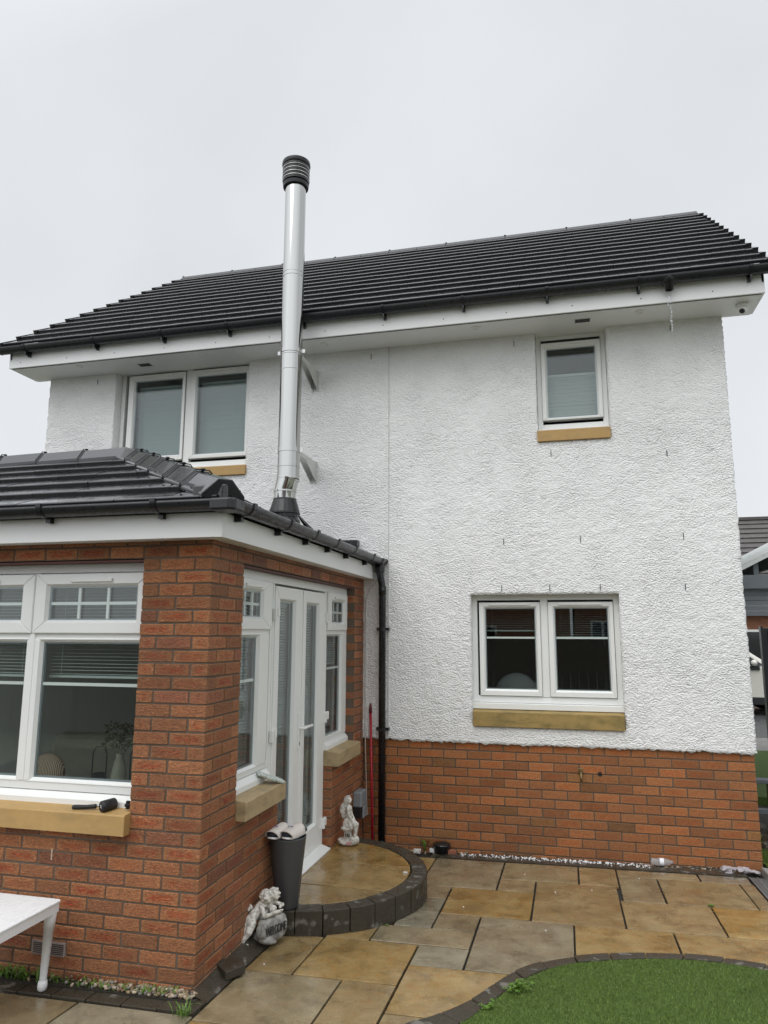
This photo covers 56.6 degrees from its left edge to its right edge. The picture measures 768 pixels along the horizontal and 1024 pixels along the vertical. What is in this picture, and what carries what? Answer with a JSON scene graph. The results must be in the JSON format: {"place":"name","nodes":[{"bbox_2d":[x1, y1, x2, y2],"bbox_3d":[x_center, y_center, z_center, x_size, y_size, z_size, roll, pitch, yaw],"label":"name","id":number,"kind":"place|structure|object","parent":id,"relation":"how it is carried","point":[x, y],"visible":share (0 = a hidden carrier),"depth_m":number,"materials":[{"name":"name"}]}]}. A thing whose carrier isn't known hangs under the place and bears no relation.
{"place":"outdoors","nodes":[
{"label":"outdoors","id":0,"kind":"place"},
{"bbox_2d":[0,971,201,1003],"bbox_3d":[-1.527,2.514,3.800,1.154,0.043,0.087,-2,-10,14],"label":"gravel","id":1,"kind":"structure","parent":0,"point":[170,993],"depth_m":3.73,"materials":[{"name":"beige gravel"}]},
{"bbox_2d":[0,962,186,999],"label":"weeds","id":2,"kind":"object","parent":1,"relation":"on","point":[20,974],"visible":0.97,"depth_m":3.88,"materials":[{"name":"green plant"}]},
{"bbox_2d":[0,857,767,1023],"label":"patio","id":3,"kind":"structure","parent":0,"point":[351,978],"depth_m":4.41,"materials":[{"name":"stone"}]},
{"bbox_2d":[0,928,269,1018],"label":"bed edging","id":4,"kind":"object","parent":3,"relation":"on","point":[211,986],"visible":0.69,"depth_m":3.72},
{"bbox_2d":[0,893,60,991],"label":"plastic table","id":5,"kind":"object","parent":4,"relation":"on","point":[19,914],"visible":1,"depth_m":3.75,"materials":[{"name":"white plastic"}]},
{"bbox_2d":[217,956,244,980],"bbox_3d":[-0.858,2.542,3.980,0.151,0.048,0.161,-9,-13,43],"label":"loose block","id":6,"kind":"object","parent":4,"relation":"on","point":[230,967],"depth_m":3.94,"materials":[{"name":"grey concrete"}]},
{"bbox_2d":[169,996,199,1019],"bbox_3d":[-0.979,2.453,3.516,0.138,0.055,0.180,7,-12,-35],"label":"grass tuft","id":7,"kind":"object","parent":3,"relation":"on","point":[181,1012],"visible":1,"depth_m":3.52,"materials":[{"name":"green plant"}]},
{"bbox_2d":[241,887,286,944],"bbox_3d":[-0.746,2.489,4.392,0.316,0.299,0.178,3,-10,-15],"label":"cherub statue","id":8,"kind":"object","parent":3,"relation":"on","point":[271,927],"visible":0.98,"depth_m":4.37,"materials":[{"name":"stone"}]},
{"bbox_2d":[404,953,767,1023],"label":"lawn kerb","id":9,"kind":"structure","parent":3,"relation":"on","point":[461,1012],"depth_m":4.01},
{"bbox_2d":[0,0,767,516],"label":"sky","id":10,"kind":"structure","parent":0,"point":[144,144],"materials":[{"name":"white"}]},
{"bbox_2d":[316,852,763,1023],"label":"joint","id":11,"kind":"object","parent":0,"point":[428,855],"depth_m":5.15,"materials":[{"name":"black concrete"}]},
{"bbox_2d":[269,838,426,938],"bbox_3d":[-0.131,2.814,5.292,0.884,0.277,1.730,-2,-10,14],"label":"door step","id":12,"kind":"object","parent":11,"relation":"on","point":[363,884],"depth_m":4.98,"materials":[{"name":"stone"}]},
{"bbox_2d":[270,834,306,909],"bbox_3d":[-0.634,2.352,4.679,0.243,0.434,0.243,-2,-10,14],"label":"planter","id":13,"kind":"object","parent":12,"relation":"on","point":[287,858],"visible":0.74,"depth_m":4.60,"materials":[{"name":"grey plastic"}]},
{"bbox_2d":[265,822,288,838],"bbox_3d":[-0.689,2.097,4.707,0.105,0.073,0.256,-4,-10,22],"label":"sandal","id":14,"kind":"object","parent":13,"relation":"on","point":[274,832],"visible":0.81,"depth_m":4.63,"materials":[{"name":"white plastic"}]},
{"bbox_2d":[280,822,306,839],"bbox_3d":[-0.586,2.096,4.702,0.105,0.073,0.256,-5,-11,28],"label":"sandal","id":15,"kind":"object","parent":13,"relation":"on","point":[296,830],"visible":1,"depth_m":4.64,"materials":[{"name":"white plastic"}]},
{"bbox_2d":[338,795,358,845],"bbox_3d":[-0.296,2.611,6.030,0.188,0.409,0.144,-2,-10,14],"label":"fairy statue","id":16,"kind":"object","parent":12,"relation":"on","point":[350,824],"visible":1,"depth_m":5.99,"materials":[{"name":"stone"}]},
{"bbox_2d":[369,703,373,839],"bbox_3d":[-0.119,2.499,6.799,0.031,1.302,0.134,3,-10,-16],"label":"broom handle","id":17,"kind":"object","parent":11,"relation":"on","point":[371,772],"visible":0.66,"depth_m":6.80,"materials":[{"name":"red paint"}]},
{"bbox_2d":[413,848,420,853],"bbox_3d":[0.306,3.121,6.564,0.068,0.041,0.039,-2,-10,14],"label":"stone chip","id":18,"kind":"object","parent":11,"relation":"on","point":[416,851],"visible":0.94,"depth_m":6.55,"materials":[{"name":"white stone"}]},
{"bbox_2d":[418,837,430,850],"bbox_3d":[0.388,3.091,6.647,0.170,0.120,0.085,-2,-10,14],"label":"seedling","id":19,"kind":"object","parent":11,"relation":"on","point":[424,843],"visible":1,"depth_m":6.64,"materials":[{"name":"green plant"}]},
{"bbox_2d":[408,849,753,873],"bbox_3d":[1.552,3.070,6.295,3.136,0.063,0.126,-2,-10,14],"label":"debris","id":20,"kind":"object","parent":11,"relation":"on","point":[466,852],"visible":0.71,"depth_m":6.06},
{"bbox_2d":[431,853,762,878],"bbox_3d":[1.832,3.064,6.181,2.850,0.084,0.246,-2,-10,14],"label":"wall base strip","id":21,"kind":"object","parent":11,"relation":"on","point":[656,868],"depth_m":6.12,"materials":[{"name":"grey gravel"}]},
{"bbox_2d":[433,841,450,854],"bbox_3d":[0.531,3.094,6.545,0.164,0.105,0.164,-2,-10,14],"label":"flower pot","id":22,"kind":"object","parent":21,"relation":"on","point":[441,847],"visible":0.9,"depth_m":6.49,"materials":[{"name":"black plastic"}]},
{"bbox_2d":[448,849,456,853],"bbox_3d":[0.619,3.106,6.509,0.087,0.050,0.047,-2,-10,14],"label":"brick shard","id":23,"kind":"object","parent":21,"relation":"on","point":[451,851],"visible":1,"depth_m":6.49,"materials":[{"name":"brick"}]},
{"bbox_2d":[461,852,649,867],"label":"white decorative pebbles","id":24,"kind":"object","parent":21,"relation":"on","point":[565,860],"visible":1,"depth_m":6.27,"materials":[{"name":"white"}]},
{"bbox_2d":[651,858,672,865],"bbox_3d":[2.381,2.999,6.110,0.190,0.063,0.057,-1,-10,5],"label":"plastic bottle","id":25,"kind":"object","parent":21,"relation":"on","point":[660,861],"visible":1,"depth_m":6.09,"materials":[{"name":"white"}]},
{"bbox_2d":[720,865,760,875],"bbox_3d":[2.955,2.968,5.905,0.310,0.069,0.135,-2,-10,14],"label":"wet rag","id":26,"kind":"object","parent":21,"relation":"on","point":[730,869],"visible":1,"depth_m":5.88,"materials":[{"name":"white fabric"}]},
{"bbox_2d":[749,877,767,901],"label":"channel drain","id":27,"kind":"object","parent":11,"relation":"on","point":[760,885],"visible":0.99,"depth_m":5.58,"materials":[{"name":"metal"}]},
{"bbox_2d":[761,867,767,879],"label":"corner stone","id":28,"kind":"object","parent":11,"relation":"on","point":[764,872],"visible":1,"depth_m":5.79,"materials":[{"name":"stone"}]},
{"bbox_2d":[462,959,767,1023],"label":"lawn","id":29,"kind":"structure","parent":0,"point":[685,1015],"depth_m":3.69,"materials":[{"name":"green plant"}]},
{"bbox_2d":[479,998,493,1008],"bbox_3d":[0.528,2.475,3.580,0.102,0.021,0.063,7,-12,-37],"label":"clover weed","id":30,"kind":"object","parent":29,"relation":"on","point":[490,1005],"visible":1,"depth_m":3.57,"materials":[{"name":"green plant"}]},
{"bbox_2d":[502,978,533,993],"bbox_3d":[0.721,2.502,3.760,0.193,0.050,0.096,4,-10,-20],"label":"clover weed","id":31,"kind":"object","parent":29,"relation":"on","point":[518,986],"visible":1,"depth_m":3.75,"materials":[{"name":"green plant"}]},
{"bbox_2d":[753,705,767,737],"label":"road","id":32,"kind":"structure","parent":0,"point":[760,722],"depth_m":15.71,"materials":[{"name":"grey asphalt"}]},
{"bbox_2d":[749,652,764,708],"bbox_3d":[8.149,4.136,18.154,5.070,1.794,2.190,-2,-10,14],"label":"parked car","id":33,"kind":"object","parent":32,"relation":"on","point":[756,677],"visible":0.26,"depth_m":17.09,"materials":[{"name":"white paint"}]},
{"bbox_2d":[754,750,767,805],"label":"side lawn","id":34,"kind":"structure","parent":0,"point":[761,763],"depth_m":9.79,"materials":[{"name":"green plant"}]},
{"bbox_2d":[756,738,767,750],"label":"pavement","id":35,"kind":"structure","parent":0,"point":[761,744],"depth_m":12.39,"materials":[{"name":"concrete"}]},
{"bbox_2d":[758,626,767,734],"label":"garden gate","id":36,"kind":"structure","parent":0,"point":[763,635],"depth_m":11.67,"materials":[{"name":"grey metal"}]},
{"bbox_2d":[758,805,767,867],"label":"side bed","id":37,"kind":"object","parent":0,"point":[763,818],"depth_m":7.62,"materials":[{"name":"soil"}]},
{"bbox_2d":[756,778,767,814],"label":"fence","id":38,"kind":"object","parent":37,"relation":"on","point":[762,781],"visible":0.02,"depth_m":7.47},
{"bbox_2d":[760,823,766,829],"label":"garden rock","id":39,"kind":"object","parent":37,"relation":"on","point":[763,826],"visible":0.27,"depth_m":7.27,"materials":[{"name":"grey stone"}]},
{"bbox_2d":[761,841,767,849],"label":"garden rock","id":40,"kind":"object","parent":37,"relation":"on","point":[764,844],"visible":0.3,"depth_m":6.52,"materials":[{"name":"grey stone"}]},
{"bbox_2d":[761,834,767,841],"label":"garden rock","id":41,"kind":"object","parent":37,"relation":"on","point":[764,838],"visible":0.4,"depth_m":6.78,"materials":[{"name":"grey stone"}]},
{"bbox_2d":[760,836,767,867],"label":"edge grass","id":42,"kind":"structure","parent":0,"point":[764,856],"depth_m":6.26,"materials":[{"name":"green plant"}]},
{"bbox_3d":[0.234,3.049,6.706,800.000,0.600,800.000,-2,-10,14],"label":"ground","id":43,"kind":"structure","parent":0,"visible":0},
{"bbox_2d":[0,447,382,990],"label":"brick sunroom","id":44,"kind":"structure","parent":43,"relation":"on","point":[160,874],"depth_m":4.25,"materials":[{"name":"brick"}]},
{"bbox_2d":[0,589,26,676],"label":"venetian blind","id":45,"kind":"object","parent":44,"relation":"attached to","point":[19,675],"visible":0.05,"depth_m":4.55,"materials":[{"name":"grey plastic"}]},
{"bbox_2d":[37,753,64,775],"bbox_3d":[-2.269,1.753,4.819,0.260,0.240,0.100,-2,-10,14],"label":"cushion","id":46,"kind":"object","parent":44,"relation":"in","point":[51,764],"visible":0.49,"depth_m":4.78,"materials":[{"name":"beige fabric"}]},
{"bbox_2d":[0,563,143,836],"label":"window","id":47,"kind":"structure","parent":44,"relation":"in","point":[29,800],"depth_m":4.30,"materials":[{"name":"white plastic"}]},
{"bbox_2d":[72,798,117,812],"bbox_3d":[-1.632,1.648,4.025,0.255,0.064,0.111,-2,-10,14],"label":"rubber mallet","id":48,"kind":"object","parent":47,"relation":"on","point":[107,805],"visible":1,"depth_m":4.00,"materials":[{"name":"black rubber"}]},
{"bbox_2d":[52,731,133,779],"bbox_3d":[-1.856,2.144,5.244,1.110,1.032,0.800,-2,-10,14],"label":"armchair","id":49,"kind":"object","parent":44,"relation":"on","point":[73,750],"visible":0.1,"depth_m":5.11,"materials":[{"name":"beige fabric"}]},
{"bbox_2d":[49,588,139,678],"bbox_3d":[-1.741,0.724,4.426,0.710,0.599,0.028,-2,-10,14],"label":"venetian blind","id":50,"kind":"object","parent":44,"relation":"attached to","point":[91,676],"visible":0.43,"depth_m":4.42,"materials":[{"name":"grey plastic"}]},
{"bbox_2d":[236,592,249,765],"bbox_3d":[-0.992,1.063,4.665,0.028,1.184,0.420,-2,-10,14],"label":"venetian blind","id":51,"kind":"object","parent":44,"relation":"attached to","point":[240,761],"visible":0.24,"depth_m":4.78,"materials":[{"name":"grey plastic"}]},
{"bbox_2d":[256,771,284,783],"bbox_3d":[-0.755,1.776,4.763,0.211,0.091,0.087,7,-12,-34],"label":"work glove","id":52,"kind":"object","parent":44,"relation":"on","point":[269,777],"visible":1,"depth_m":4.73,"materials":[{"name":"white fabric"}]},
{"bbox_2d":[276,603,286,824],"bbox_3d":[-0.806,1.559,5.256,0.028,1.764,0.290,-2,-10,14],"label":"venetian blind","id":53,"kind":"object","parent":44,"relation":"attached to","point":[279,740],"visible":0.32,"depth_m":5.36,"materials":[{"name":"white plastic"}]},
{"bbox_2d":[269,586,306,826],"bbox_3d":[-0.722,1.587,5.253,0.112,2.050,0.625,-2,-10,14],"label":"french door","id":54,"kind":"structure","parent":44,"relation":"in","point":[294,597],"depth_m":5.39,"materials":[{"name":"white plastic"}]},
{"bbox_2d":[235,569,360,843],"bbox_3d":[-0.626,1.621,5.512,0.213,2.200,2.538,-2,-10,14],"label":"window","id":55,"kind":"structure","parent":44,"relation":"in","point":[255,794],"depth_m":4.93,"materials":[{"name":"white plastic"}]},
{"bbox_2d":[302,606,310,825],"bbox_3d":[-0.672,1.649,5.789,0.028,1.764,0.285,-2,-10,14],"label":"venetian blind","id":56,"kind":"object","parent":44,"relation":"attached to","point":[304,811],"visible":0.36,"depth_m":5.87,"materials":[{"name":"white plastic"}]},
{"bbox_2d":[298,590,329,857],"bbox_3d":[-0.578,1.684,5.823,0.112,2.050,0.618,-2,-10,14],"label":"french door","id":57,"kind":"structure","parent":44,"relation":"in","point":[316,823],"depth_m":5.90,"materials":[{"name":"white plastic"}]},
{"bbox_2d":[326,606,334,663],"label":"venetian blind","id":58,"kind":"object","parent":44,"relation":"attached to","point":[330,656],"visible":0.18,"depth_m":6.61,"materials":[{"name":"grey plastic"}]},
{"bbox_2d":[353,788,366,818],"bbox_3d":[-0.225,2.708,6.613,0.085,0.245,0.180,-2,-10,14],"label":"electrical box","id":59,"kind":"object","parent":44,"relation":"attached to","point":[359,802],"visible":0.98,"depth_m":6.54,"materials":[{"name":"grey plastic"}]},
{"bbox_2d":[0,211,767,870],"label":"white house","id":60,"kind":"structure","parent":43,"relation":"on","point":[466,485],"depth_m":6.90,"materials":[{"name":"paint"}]},
{"bbox_2d":[137,385,182,460],"bbox_3d":[-2.582,-1.025,8.306,0.615,0.904,0.028,-2,-10,14],"label":"venetian blind","id":61,"kind":"object","parent":60,"relation":"attached to","point":[148,431],"visible":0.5,"depth_m":8.32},
{"bbox_2d":[118,365,248,475],"bbox_3d":[-2.282,-1.025,8.090,1.670,1.345,0.208,-2,-10,14],"label":"window","id":62,"kind":"structure","parent":60,"relation":"in","point":[190,383],"depth_m":8.11,"materials":[{"name":"white plastic"}]},
{"bbox_2d":[199,379,245,459],"bbox_3d":[-1.811,-1.055,8.116,0.615,0.904,0.028,-2,-10,14],"label":"venetian blind","id":63,"kind":"object","parent":60,"relation":"attached to","point":[225,432],"visible":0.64,"depth_m":8.13,"materials":[{"name":"white plastic"}]},
{"bbox_2d":[269,155,318,523],"bbox_3d":[-0.867,-1.661,7.309,0.336,3.869,0.856,-2,-10,14],"label":"flue pipe","id":64,"kind":"object","parent":60,"relation":"attached to","point":[296,182],"visible":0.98,"depth_m":6.99,"materials":[{"name":"silver metal"}]},
{"bbox_2d":[365,580,376,814],"bbox_3d":[-0.143,1.767,6.917,0.124,2.229,0.149,-2,-10,14],"label":"downpipe","id":65,"kind":"object","parent":60,"relation":"attached to","point":[365,692],"visible":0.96,"depth_m":6.99,"materials":[{"name":"grey plastic"}]},
{"bbox_2d":[375,558,389,841],"bbox_3d":[-0.039,1.833,6.873,0.156,2.765,0.174,-2,-10,14],"label":"downpipe","id":66,"kind":"object","parent":60,"relation":"attached to","point":[381,728],"visible":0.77,"depth_m":6.87,"materials":[{"name":"black plastic"}]},
{"bbox_2d":[486,609,534,630],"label":"venetian blind","id":67,"kind":"object","parent":60,"relation":"attached to","point":[529,612],"visible":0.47,"depth_m":6.98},
{"bbox_2d":[496,673,536,688],"bbox_3d":[1.397,2.180,7.380,0.480,1.030,0.530,-2,-10,14],"label":"tub chair","id":68,"kind":"object","parent":60,"relation":"in","point":[516,680],"visible":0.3,"depth_m":7.24,"materials":[{"name":"grey fabric"}]},
{"bbox_2d":[472,594,624,730],"bbox_3d":[1.520,1.393,6.720,1.372,1.223,0.208,-2,-10,14],"label":"window","id":69,"kind":"structure","parent":60,"relation":"in","point":[547,706],"depth_m":6.70,"materials":[{"name":"white plastic"}]},
{"bbox_2d":[548,372,596,422],"bbox_3d":[1.891,-1.154,7.176,0.485,0.489,0.028,-2,-10,14],"label":"venetian blind","id":70,"kind":"object","parent":60,"relation":"attached to","point":[573,399],"visible":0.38,"depth_m":7.18,"materials":[{"name":"white plastic"}]},
{"bbox_2d":[535,332,610,441],"bbox_3d":[1.859,-1.240,7.080,0.684,1.127,0.208,-2,-10,14],"label":"window","id":71,"kind":"structure","parent":60,"relation":"in","point":[586,430],"depth_m":7.09,"materials":[{"name":"white plastic"}]},
{"bbox_2d":[578,768,583,781],"bbox_3d":[1.768,2.357,6.396,0.046,0.107,0.070,-2,-10,14],"label":"garden tap","id":72,"kind":"object","parent":60,"relation":"attached to","point":[580,772],"visible":1,"depth_m":6.38,"materials":[{"name":"gold metal"}]},
{"bbox_2d":[555,612,607,636],"bbox_3d":[1.887,1.047,6.836,0.495,0.314,0.028,-2,-10,14],"label":"venetian blind","id":73,"kind":"object","parent":60,"relation":"attached to","point":[580,632],"visible":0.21,"depth_m":6.82,"materials":[{"name":"plastic"}]},
{"bbox_2d":[667,296,672,332],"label":"water drips","id":74,"kind":"object","parent":60,"relation":"hanging from","point":[670,314],"visible":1,"depth_m":6.39,"materials":[{"name":"white liquid"}]},
{"bbox_2d":[735,302,748,314],"bbox_3d":[3.274,-1.849,6.515,0.112,0.103,0.114,-2,-10,14],"label":"security camera","id":75,"kind":"object","parent":60,"relation":"attached to","point":[741,308],"visible":1,"depth_m":6.48,"materials":[{"name":"white plastic"}]},
{"bbox_2d":[738,516,767,658],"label":"brick house","id":76,"kind":"structure","parent":43,"relation":"on","point":[753,531],"depth_m":25.21,"materials":[{"name":"brown tile"}]},
{"bbox_2d":[747,630,760,658],"bbox_3d":[11.920,4.322,22.367,1.100,1.250,0.070,-2,-10,14],"label":"window","id":77,"kind":"structure","parent":76,"relation":"in","point":[753,635],"depth_m":22.45,"materials":[{"name":"white plastic"}]},
{"bbox_2d":[741,543,767,615],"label":"lean to canopy","id":78,"kind":"object","parent":76,"relation":"attached to","point":[754,563],"visible":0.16,"depth_m":6.91,"materials":[{"name":"grey plastic"}]},
{"bbox_3d":[-2.098,2.139,4.491,1.800,0.830,0.300,-2,-10,14],"label":"side table","id":79,"kind":"object","parent":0,"visible":0},
{"bbox_2d":[91,746,107,778],"bbox_3d":[-1.803,1.605,4.518,0.089,0.234,0.089,8,-12,-40],"label":"lantern","id":80,"kind":"object","parent":79,"relation":"on","point":[101,775],"visible":0.49,"depth_m":4.51,"materials":[{"name":"black metal"}]},
{"bbox_2d":[101,721,133,779],"bbox_3d":[-1.673,1.526,4.516,0.261,0.390,0.202,-2,-10,14],"label":"vase","id":81,"kind":"object","parent":79,"relation":"on","point":[118,772],"visible":0.88,"depth_m":4.49,"materials":[{"name":"grey ceramic"}]},
{"bbox_2d":[129,750,132,779],"bbox_3d":[-1.541,1.595,4.453,0.089,0.234,0.089,8,-12,-40],"label":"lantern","id":82,"kind":"object","parent":79,"relation":"on","point":[130,766],"visible":0.14,"depth_m":4.46,"materials":[{"name":"black"}]}
]}

